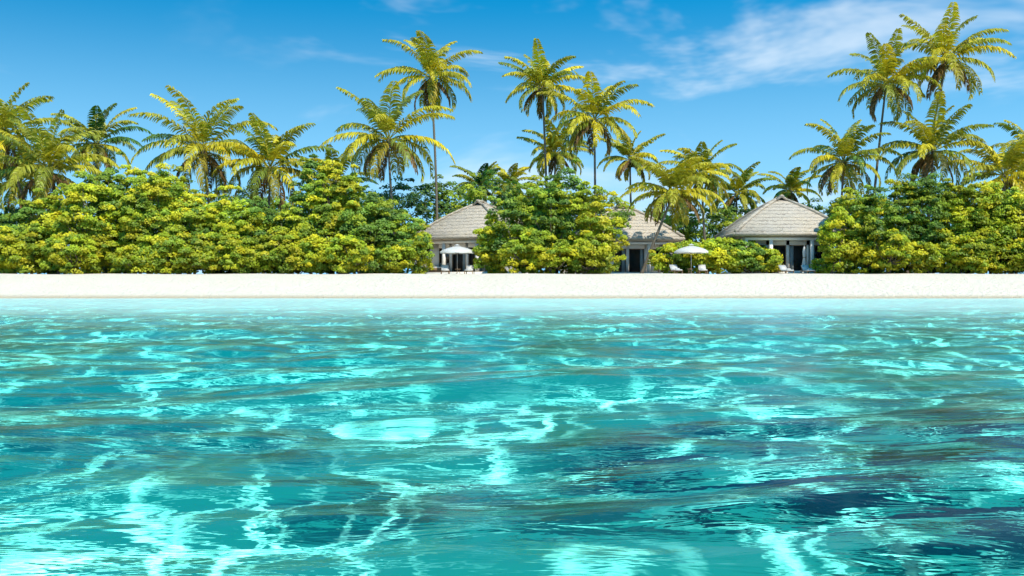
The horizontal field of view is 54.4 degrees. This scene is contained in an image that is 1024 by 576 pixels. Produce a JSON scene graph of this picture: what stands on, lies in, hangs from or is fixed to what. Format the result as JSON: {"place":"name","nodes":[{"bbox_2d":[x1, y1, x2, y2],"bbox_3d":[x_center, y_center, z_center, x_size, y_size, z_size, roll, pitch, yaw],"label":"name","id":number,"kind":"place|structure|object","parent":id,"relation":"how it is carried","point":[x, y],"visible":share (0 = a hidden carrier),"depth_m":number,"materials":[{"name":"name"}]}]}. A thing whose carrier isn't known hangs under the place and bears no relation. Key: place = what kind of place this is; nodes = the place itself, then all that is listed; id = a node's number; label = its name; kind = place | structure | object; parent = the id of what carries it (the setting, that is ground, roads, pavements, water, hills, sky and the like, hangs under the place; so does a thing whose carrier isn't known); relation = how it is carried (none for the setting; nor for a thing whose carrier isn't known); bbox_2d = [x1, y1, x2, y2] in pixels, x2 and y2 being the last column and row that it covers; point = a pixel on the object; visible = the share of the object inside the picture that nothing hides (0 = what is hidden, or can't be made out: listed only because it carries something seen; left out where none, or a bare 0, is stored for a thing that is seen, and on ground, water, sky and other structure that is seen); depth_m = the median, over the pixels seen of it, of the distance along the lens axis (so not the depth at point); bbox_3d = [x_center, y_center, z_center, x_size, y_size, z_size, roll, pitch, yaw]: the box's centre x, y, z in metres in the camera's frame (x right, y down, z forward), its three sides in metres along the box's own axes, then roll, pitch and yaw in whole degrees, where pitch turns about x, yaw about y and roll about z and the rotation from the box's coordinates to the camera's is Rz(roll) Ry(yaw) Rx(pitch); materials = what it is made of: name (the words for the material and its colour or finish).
{"place":"outdoors","nodes":[
{"label":"outdoors","id":0,"kind":"place"},
{"bbox_2d":[0,298,1023,575],"bbox_3d":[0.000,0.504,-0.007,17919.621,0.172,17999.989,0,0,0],"label":"water","id":1,"kind":"structure","parent":0,"point":[480,436],"depth_m":3.43,"materials":[{"name":"teal liquid"}]},
{"bbox_2d":[0,273,1023,298],"bbox_3d":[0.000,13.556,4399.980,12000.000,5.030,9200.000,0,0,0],"label":"ground","id":2,"kind":"structure","parent":0,"point":[644,285],"depth_m":71.67,"materials":[{"name":"white sand"}]},
{"bbox_2d":[0,225,39,273],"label":"shrub","id":3,"kind":"object","parent":2,"relation":"on","point":[12,257],"visible":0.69,"depth_m":85.63,"materials":[{"name":"green plant"}]},
{"bbox_2d":[0,229,44,273],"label":"shrub","id":4,"kind":"object","parent":2,"relation":"on","point":[13,263],"visible":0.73,"depth_m":85.70,"materials":[{"name":"green plant"}]},
{"bbox_2d":[0,199,57,273],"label":"shrub","id":5,"kind":"object","parent":2,"relation":"on","point":[19,216],"visible":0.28,"depth_m":87.83,"materials":[{"name":"green plant"}]},
{"bbox_2d":[18,223,53,273],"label":"shrub","id":6,"kind":"object","parent":2,"relation":"on","point":[33,250],"visible":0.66,"depth_m":86.20,"materials":[{"name":"green plant"}]},
{"bbox_2d":[0,82,73,219],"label":"palm","id":7,"kind":"object","parent":2,"relation":"on","point":[7,111],"visible":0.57,"depth_m":97.78,"materials":[{"name":"yellow"}]},
{"bbox_2d":[0,142,75,273],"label":"palm","id":8,"kind":"object","parent":2,"relation":"on","point":[8,204],"visible":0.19,"depth_m":109.08,"materials":[{"name":"yellow"}]},
{"bbox_2d":[24,188,73,273],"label":"shrub","id":9,"kind":"object","parent":2,"relation":"on","point":[38,203],"visible":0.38,"depth_m":88.39,"materials":[{"name":"green plant"}]},
{"bbox_2d":[0,107,121,273],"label":"palm","id":10,"kind":"object","parent":2,"relation":"on","point":[47,150],"visible":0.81,"depth_m":94.02,"materials":[{"name":"green plant"}]},
{"bbox_2d":[39,231,89,273],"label":"shrub","id":11,"kind":"object","parent":2,"relation":"on","point":[49,243],"visible":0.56,"depth_m":85.13,"materials":[{"name":"green plant"}]},
{"bbox_2d":[42,183,90,273],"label":"shrub","id":12,"kind":"object","parent":2,"relation":"on","point":[53,224],"visible":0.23,"depth_m":87.00,"materials":[{"name":"green plant"}]},
{"bbox_2d":[47,231,100,273],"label":"shrub","id":13,"kind":"object","parent":2,"relation":"on","point":[88,249],"visible":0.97,"depth_m":84.28,"materials":[{"name":"green plant"}]},
{"bbox_2d":[57,158,119,273],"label":"tree","id":14,"kind":"object","parent":2,"relation":"on","point":[89,188],"visible":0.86,"depth_m":86.12,"materials":[{"name":"green plant"}]},
{"bbox_2d":[51,103,151,176],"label":"palm","id":15,"kind":"object","parent":2,"relation":"on","point":[95,146],"visible":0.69,"depth_m":111.64,"materials":[{"name":"green plant"}]},
{"bbox_2d":[86,167,135,273],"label":"tree","id":16,"kind":"object","parent":2,"relation":"on","point":[119,186],"visible":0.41,"depth_m":89.05,"materials":[{"name":"green plant"}]},
{"bbox_2d":[96,230,134,273],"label":"shrub","id":17,"kind":"object","parent":2,"relation":"on","point":[111,255],"visible":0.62,"depth_m":86.43,"materials":[{"name":"green plant"}]},
{"bbox_2d":[105,151,148,272],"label":"tree","id":18,"kind":"object","parent":2,"relation":"on","point":[129,170],"visible":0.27,"depth_m":88.82,"materials":[{"name":"green plant"}]},
{"bbox_2d":[113,244,156,273],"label":"shrub","id":19,"kind":"object","parent":2,"relation":"on","point":[124,256],"visible":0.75,"depth_m":84.31,"materials":[{"name":"green plant"}]},
{"bbox_2d":[118,171,172,273],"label":"tree","id":20,"kind":"object","parent":2,"relation":"on","point":[128,201],"visible":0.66,"depth_m":86.19,"materials":[{"name":"green plant"}]},
{"bbox_2d":[128,235,172,273],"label":"shrub","id":21,"kind":"object","parent":2,"relation":"on","point":[151,268],"visible":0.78,"depth_m":84.58,"materials":[{"name":"green plant"}]},
{"bbox_2d":[127,163,196,273],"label":"tree","id":22,"kind":"object","parent":2,"relation":"on","point":[165,178],"visible":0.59,"depth_m":86.41,"materials":[{"name":"green plant"}]},
{"bbox_2d":[151,227,203,273],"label":"shrub","id":23,"kind":"object","parent":2,"relation":"on","point":[164,241],"visible":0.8,"depth_m":84.88,"materials":[{"name":"green plant"}]},
{"bbox_2d":[154,186,203,273],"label":"shrub","id":24,"kind":"object","parent":2,"relation":"on","point":[173,204],"visible":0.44,"depth_m":86.58,"materials":[{"name":"green plant"}]},
{"bbox_2d":[164,196,215,273],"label":"shrub","id":25,"kind":"object","parent":2,"relation":"on","point":[188,216],"visible":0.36,"depth_m":86.79,"materials":[{"name":"green plant"}]},
{"bbox_2d":[164,240,216,273],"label":"shrub","id":26,"kind":"object","parent":2,"relation":"on","point":[205,257],"visible":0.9,"depth_m":84.85,"materials":[{"name":"green plant"}]},
{"bbox_2d":[128,85,277,203],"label":"palm","id":27,"kind":"object","parent":2,"relation":"on","point":[203,131],"visible":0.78,"depth_m":96.21,"materials":[{"name":"green plant"}]},
{"bbox_2d":[196,185,266,273],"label":"tree","id":28,"kind":"object","parent":2,"relation":"on","point":[222,199],"visible":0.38,"depth_m":88.14,"materials":[{"name":"green plant"}]},
{"bbox_2d":[207,234,267,273],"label":"shrub","id":29,"kind":"object","parent":2,"relation":"on","point":[228,264],"visible":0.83,"depth_m":84.93,"materials":[{"name":"green plant"}]},
{"bbox_2d":[212,240,271,273],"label":"shrub","id":30,"kind":"object","parent":2,"relation":"on","point":[245,247],"visible":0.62,"depth_m":85.52,"materials":[{"name":"green plant"}]},
{"bbox_2d":[217,199,268,273],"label":"shrub","id":31,"kind":"object","parent":2,"relation":"on","point":[226,225],"visible":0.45,"depth_m":87.13,"materials":[{"name":"green plant"}]},
{"bbox_2d":[227,199,288,273],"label":"shrub","id":32,"kind":"object","parent":2,"relation":"on","point":[268,217],"visible":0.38,"depth_m":87.45,"materials":[{"name":"green plant"}]},
{"bbox_2d":[197,113,338,273],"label":"palm","id":33,"kind":"object","parent":2,"relation":"on","point":[274,149],"visible":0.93,"depth_m":96.13,"materials":[{"name":"yellow"}]},
{"bbox_2d":[260,230,309,273],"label":"shrub","id":34,"kind":"object","parent":2,"relation":"on","point":[274,256],"visible":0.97,"depth_m":84.88,"materials":[{"name":"green plant"}]},
{"bbox_2d":[264,201,313,273],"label":"shrub","id":35,"kind":"object","parent":2,"relation":"on","point":[287,213],"visible":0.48,"depth_m":86.71,"materials":[{"name":"green plant"}]},
{"bbox_2d":[285,236,325,273],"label":"shrub","id":36,"kind":"object","parent":2,"relation":"on","point":[304,244],"visible":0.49,"depth_m":85.51,"materials":[{"name":"green plant"}]},
{"bbox_2d":[288,154,331,273],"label":"tree","id":37,"kind":"object","parent":2,"relation":"on","point":[308,165],"visible":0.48,"depth_m":87.72,"materials":[{"name":"green plant"}]},
{"bbox_2d":[300,229,349,273],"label":"shrub","id":38,"kind":"object","parent":2,"relation":"on","point":[316,246],"visible":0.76,"depth_m":85.30,"materials":[{"name":"green plant"}]},
{"bbox_2d":[301,159,361,273],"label":"tree","id":39,"kind":"object","parent":2,"relation":"on","point":[329,215],"visible":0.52,"depth_m":87.24,"materials":[{"name":"green plant"}]},
{"bbox_2d":[291,144,382,273],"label":"palm","id":40,"kind":"object","parent":2,"relation":"on","point":[334,155],"visible":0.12,"depth_m":106.84,"materials":[{"name":"yellow"}]},
{"bbox_2d":[325,234,374,273],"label":"shrub","id":41,"kind":"object","parent":2,"relation":"on","point":[357,256],"visible":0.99,"depth_m":84.31,"materials":[{"name":"green plant"}]},
{"bbox_2d":[329,164,376,273],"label":"tree","id":42,"kind":"object","parent":2,"relation":"on","point":[357,196],"visible":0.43,"depth_m":88.04,"materials":[{"name":"green plant"}]},
{"bbox_2d":[330,188,398,273],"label":"tree","id":43,"kind":"object","parent":2,"relation":"on","point":[355,225],"visible":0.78,"depth_m":86.03,"materials":[{"name":"green plant"}]},
{"bbox_2d":[317,81,455,233],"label":"palm","id":44,"kind":"object","parent":2,"relation":"on","point":[385,123],"visible":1,"depth_m":96.68,"materials":[{"name":"green plant"}]},
{"bbox_2d":[369,237,419,272],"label":"shrub","id":45,"kind":"object","parent":2,"relation":"on","point":[396,266],"visible":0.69,"depth_m":86.48,"materials":[{"name":"green plant"}]},
{"bbox_2d":[372,208,434,273],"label":"shrub","id":46,"kind":"object","parent":2,"relation":"on","point":[408,229],"visible":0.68,"depth_m":87.43,"materials":[{"name":"green plant"}]},
{"bbox_2d":[404,222,433,273],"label":"shrub","id":47,"kind":"object","parent":2,"relation":"on","point":[423,264],"visible":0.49,"depth_m":88.89,"materials":[{"name":"green plant"}]},
{"bbox_2d":[393,181,454,251],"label":"tree","id":48,"kind":"object","parent":2,"relation":"on","point":[422,210],"visible":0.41,"depth_m":104.65,"materials":[{"name":"green plant"}]},
{"bbox_2d":[375,30,482,219],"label":"palm","id":49,"kind":"object","parent":2,"relation":"on","point":[433,65],"visible":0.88,"depth_m":101.45,"materials":[{"name":"yellow"}]},
{"bbox_2d":[409,174,487,224],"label":"tree","id":50,"kind":"object","parent":2,"relation":"on","point":[470,193],"visible":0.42,"depth_m":105.15,"materials":[{"name":"green plant"}]},
{"bbox_2d":[412,199,523,273],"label":"villa","id":51,"kind":"object","parent":2,"relation":"on","point":[458,227],"visible":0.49,"depth_m":98.63,"materials":[{"name":"white paint"}]},
{"bbox_2d":[450,161,500,204],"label":"palm","id":52,"kind":"object","parent":2,"relation":"on","point":[484,166],"visible":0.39,"depth_m":117.30,"materials":[{"name":"green plant"}]},
{"bbox_2d":[446,169,522,213],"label":"tree","id":53,"kind":"object","parent":2,"relation":"on","point":[494,183],"visible":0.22,"depth_m":110.32,"materials":[{"name":"green plant"}]},
{"bbox_2d":[471,228,511,273],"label":"shrub","id":54,"kind":"object","parent":2,"relation":"on","point":[477,263],"visible":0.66,"depth_m":87.98,"materials":[{"name":"green plant"}]},
{"bbox_2d":[472,191,528,273],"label":"shrub","id":55,"kind":"object","parent":2,"relation":"on","point":[490,220],"visible":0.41,"depth_m":88.30,"materials":[{"name":"green plant"}]},
{"bbox_2d":[491,163,535,196],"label":"palm","id":56,"kind":"object","parent":2,"relation":"on","point":[515,173],"visible":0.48,"depth_m":121.09,"materials":[{"name":"yellow"}]},
{"bbox_2d":[480,183,559,272],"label":"tree","id":57,"kind":"object","parent":2,"relation":"on","point":[515,203],"visible":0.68,"depth_m":86.86,"materials":[{"name":"green plant"}]},
{"bbox_2d":[497,231,553,272],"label":"shrub","id":58,"kind":"object","parent":2,"relation":"on","point":[507,251],"visible":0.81,"depth_m":84.93,"materials":[{"name":"green plant"}]},
{"bbox_2d":[507,175,569,255],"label":"tree","id":59,"kind":"object","parent":2,"relation":"on","point":[531,184],"visible":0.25,"depth_m":88.25,"materials":[{"name":"green plant"}]},
{"bbox_2d":[498,38,590,204],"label":"palm","id":60,"kind":"object","parent":2,"relation":"on","point":[539,73],"visible":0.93,"depth_m":105.46,"materials":[{"name":"yellow"}]},
{"bbox_2d":[523,230,571,273],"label":"shrub","id":61,"kind":"object","parent":2,"relation":"on","point":[554,261],"visible":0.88,"depth_m":84.43,"materials":[{"name":"green plant"}]},
{"bbox_2d":[526,172,576,273],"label":"tree","id":62,"kind":"object","parent":2,"relation":"on","point":[541,196],"visible":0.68,"depth_m":86.59,"materials":[{"name":"green plant"}]},
{"bbox_2d":[516,119,593,178],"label":"palm","id":63,"kind":"object","parent":2,"relation":"on","point":[554,157],"visible":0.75,"depth_m":111.53,"materials":[{"name":"yellow"}]},
{"bbox_2d":[546,158,598,273],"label":"tree","id":64,"kind":"object","parent":2,"relation":"on","point":[573,182],"visible":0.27,"depth_m":88.98,"materials":[{"name":"green plant"}]},
{"bbox_2d":[564,238,612,273],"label":"shrub","id":65,"kind":"object","parent":2,"relation":"on","point":[603,251],"visible":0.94,"depth_m":84.37,"materials":[{"name":"green plant"}]},
{"bbox_2d":[557,181,627,273],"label":"tree","id":66,"kind":"object","parent":2,"relation":"on","point":[595,205],"visible":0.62,"depth_m":86.31,"materials":[{"name":"green plant"}]},
{"bbox_2d":[537,71,654,215],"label":"palm","id":67,"kind":"object","parent":2,"relation":"on","point":[585,120],"visible":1,"depth_m":100.01,"materials":[{"name":"yellow"}]},
{"bbox_2d":[580,208,629,273],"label":"shrub","id":68,"kind":"object","parent":2,"relation":"on","point":[611,244],"visible":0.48,"depth_m":86.51,"materials":[{"name":"green plant"}]},
{"bbox_2d":[560,202,684,273],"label":"villa","id":69,"kind":"object","parent":2,"relation":"on","point":[640,233],"visible":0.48,"depth_m":101.09,"materials":[{"name":"white paint"}]},
{"bbox_2d":[596,131,665,202],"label":"palm","id":70,"kind":"object","parent":2,"relation":"on","point":[625,166],"visible":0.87,"depth_m":111.38,"materials":[{"name":"yellow"}]},
{"bbox_2d":[647,242,682,273],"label":"shrub","id":71,"kind":"object","parent":2,"relation":"on","point":[658,261],"visible":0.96,"depth_m":89.94,"materials":[{"name":"green plant"}]},
{"bbox_2d":[620,151,726,272],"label":"palm","id":72,"kind":"object","parent":2,"relation":"on","point":[678,198],"visible":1,"depth_m":92.22,"materials":[{"name":"green plant"}]},
{"bbox_2d":[659,205,722,262],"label":"bush","id":73,"kind":"object","parent":2,"relation":"on","point":[692,219],"visible":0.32,"depth_m":103.68,"materials":[{"name":"green plant"}]},
{"bbox_2d":[657,140,744,273],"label":"palm","id":74,"kind":"object","parent":2,"relation":"on","point":[715,185],"visible":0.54,"depth_m":101.50,"materials":[{"name":"green plant"}]},
{"bbox_2d":[676,238,727,273],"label":"shrub","id":75,"kind":"object","parent":2,"relation":"on","point":[697,257],"visible":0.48,"depth_m":90.31,"materials":[{"name":"green plant"}]},
{"bbox_2d":[681,204,742,273],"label":"tree","id":76,"kind":"object","parent":2,"relation":"on","point":[729,219],"visible":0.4,"depth_m":103.71,"materials":[{"name":"green plant"}]},
{"bbox_2d":[699,237,747,273],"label":"shrub","id":77,"kind":"object","parent":2,"relation":"on","point":[729,260],"visible":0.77,"depth_m":89.96,"materials":[{"name":"green plant"}]},
{"bbox_2d":[703,161,775,218],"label":"palm","id":78,"kind":"object","parent":2,"relation":"on","point":[742,194],"visible":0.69,"depth_m":107.34,"materials":[{"name":"green plant"}]},
{"bbox_2d":[713,237,765,273],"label":"shrub","id":79,"kind":"object","parent":2,"relation":"on","point":[752,252],"visible":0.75,"depth_m":90.19,"materials":[{"name":"green plant"}]},
{"bbox_2d":[714,195,850,273],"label":"villa","id":80,"kind":"object","parent":2,"relation":"on","point":[788,229],"visible":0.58,"depth_m":92.92,"materials":[{"name":"white paint"}]},
{"bbox_2d":[757,167,821,203],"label":"palm","id":81,"kind":"object","parent":2,"relation":"on","point":[793,184],"visible":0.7,"depth_m":115.24,"materials":[{"name":"green plant"}]},
{"bbox_2d":[816,206,863,273],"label":"shrub","id":82,"kind":"object","parent":2,"relation":"on","point":[830,238],"visible":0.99,"depth_m":86.67,"materials":[{"name":"green plant"}]},
{"bbox_2d":[788,119,902,198],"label":"palm","id":83,"kind":"object","parent":2,"relation":"on","point":[847,143],"visible":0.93,"depth_m":100.44,"materials":[{"name":"green plant"}]},
{"bbox_2d":[830,184,885,273],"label":"tree","id":84,"kind":"object","parent":2,"relation":"on","point":[844,201],"visible":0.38,"depth_m":88.81,"materials":[{"name":"green plant"}]},
{"bbox_2d":[840,237,895,273],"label":"shrub","id":85,"kind":"object","parent":2,"relation":"on","point":[862,259],"visible":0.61,"depth_m":86.51,"materials":[{"name":"green plant"}]},
{"bbox_2d":[845,186,910,273],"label":"tree","id":86,"kind":"object","parent":2,"relation":"on","point":[867,200],"visible":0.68,"depth_m":86.81,"materials":[{"name":"green plant"}]},
{"bbox_2d":[827,28,947,269],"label":"palm","id":87,"kind":"object","parent":2,"relation":"on","point":[882,73],"visible":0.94,"depth_m":101.03,"materials":[{"name":"green plant"}]},
{"bbox_2d":[863,228,913,273],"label":"shrub","id":88,"kind":"object","parent":2,"relation":"on","point":[889,249],"visible":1,"depth_m":84.98,"materials":[{"name":"green plant"}]},
{"bbox_2d":[863,173,925,273],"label":"tree","id":89,"kind":"object","parent":2,"relation":"on","point":[903,187],"visible":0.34,"depth_m":89.30,"materials":[{"name":"green plant"}]},
{"bbox_2d":[892,181,946,272],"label":"tree","id":90,"kind":"object","parent":2,"relation":"on","point":[904,201],"visible":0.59,"depth_m":87.17,"materials":[{"name":"green plant"}]},
{"bbox_2d":[894,241,945,272],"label":"shrub","id":91,"kind":"object","parent":2,"relation":"on","point":[918,266],"visible":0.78,"depth_m":85.50,"materials":[{"name":"green plant"}]},
{"bbox_2d":[913,171,962,270],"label":"shrub","id":92,"kind":"object","parent":2,"relation":"on","point":[935,188],"visible":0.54,"depth_m":87.77,"materials":[{"name":"green plant"}]},
{"bbox_2d":[878,91,998,218],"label":"palm","id":93,"kind":"object","parent":2,"relation":"on","point":[923,136],"visible":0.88,"depth_m":100.03,"materials":[{"name":"green plant"}]},
{"bbox_2d":[887,2,1015,272],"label":"palm","id":94,"kind":"object","parent":2,"relation":"on","point":[942,45],"visible":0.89,"depth_m":101.12,"materials":[{"name":"green plant"}]},
{"bbox_2d":[929,234,974,273],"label":"shrub","id":95,"kind":"object","parent":2,"relation":"on","point":[943,245],"visible":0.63,"depth_m":85.96,"materials":[{"name":"green plant"}]},
{"bbox_2d":[924,177,985,273],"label":"tree","id":96,"kind":"object","parent":2,"relation":"on","point":[965,224],"visible":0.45,"depth_m":87.19,"materials":[{"name":"green plant"}]},
{"bbox_2d":[945,232,995,273],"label":"shrub","id":97,"kind":"object","parent":2,"relation":"on","point":[969,263],"visible":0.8,"depth_m":85.08,"materials":[{"name":"green plant"}]},
{"bbox_2d":[942,182,1001,237],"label":"shrub","id":98,"kind":"object","parent":2,"relation":"on","point":[958,200],"visible":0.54,"depth_m":87.01,"materials":[{"name":"green plant"}]},
{"bbox_2d":[936,133,1023,272],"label":"palm","id":99,"kind":"object","parent":2,"relation":"on","point":[1011,159],"visible":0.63,"depth_m":99.74,"materials":[{"name":"green plant"}]},
{"bbox_2d":[955,235,1004,273],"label":"shrub","id":100,"kind":"object","parent":2,"relation":"on","point":[985,252],"visible":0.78,"depth_m":84.85,"materials":[{"name":"green plant"}]},
{"bbox_2d":[968,182,1023,273],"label":"shrub","id":101,"kind":"object","parent":2,"relation":"on","point":[995,195],"visible":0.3,"depth_m":87.05,"materials":[{"name":"green plant"}]},
{"bbox_2d":[976,186,1023,273],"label":"shrub","id":102,"kind":"object","parent":2,"relation":"on","point":[1011,209],"visible":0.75,"depth_m":86.15,"materials":[{"name":"green plant"}]},
{"bbox_2d":[987,238,1023,273],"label":"shrub","id":103,"kind":"object","parent":2,"relation":"on","point":[1005,269],"visible":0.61,"depth_m":84.94,"materials":[{"name":"green plant"}]},
{"bbox_2d":[0,0,1023,273],"label":"sky","id":104,"kind":"structure","parent":0,"point":[750,74],"materials":[{"name":"blue"}]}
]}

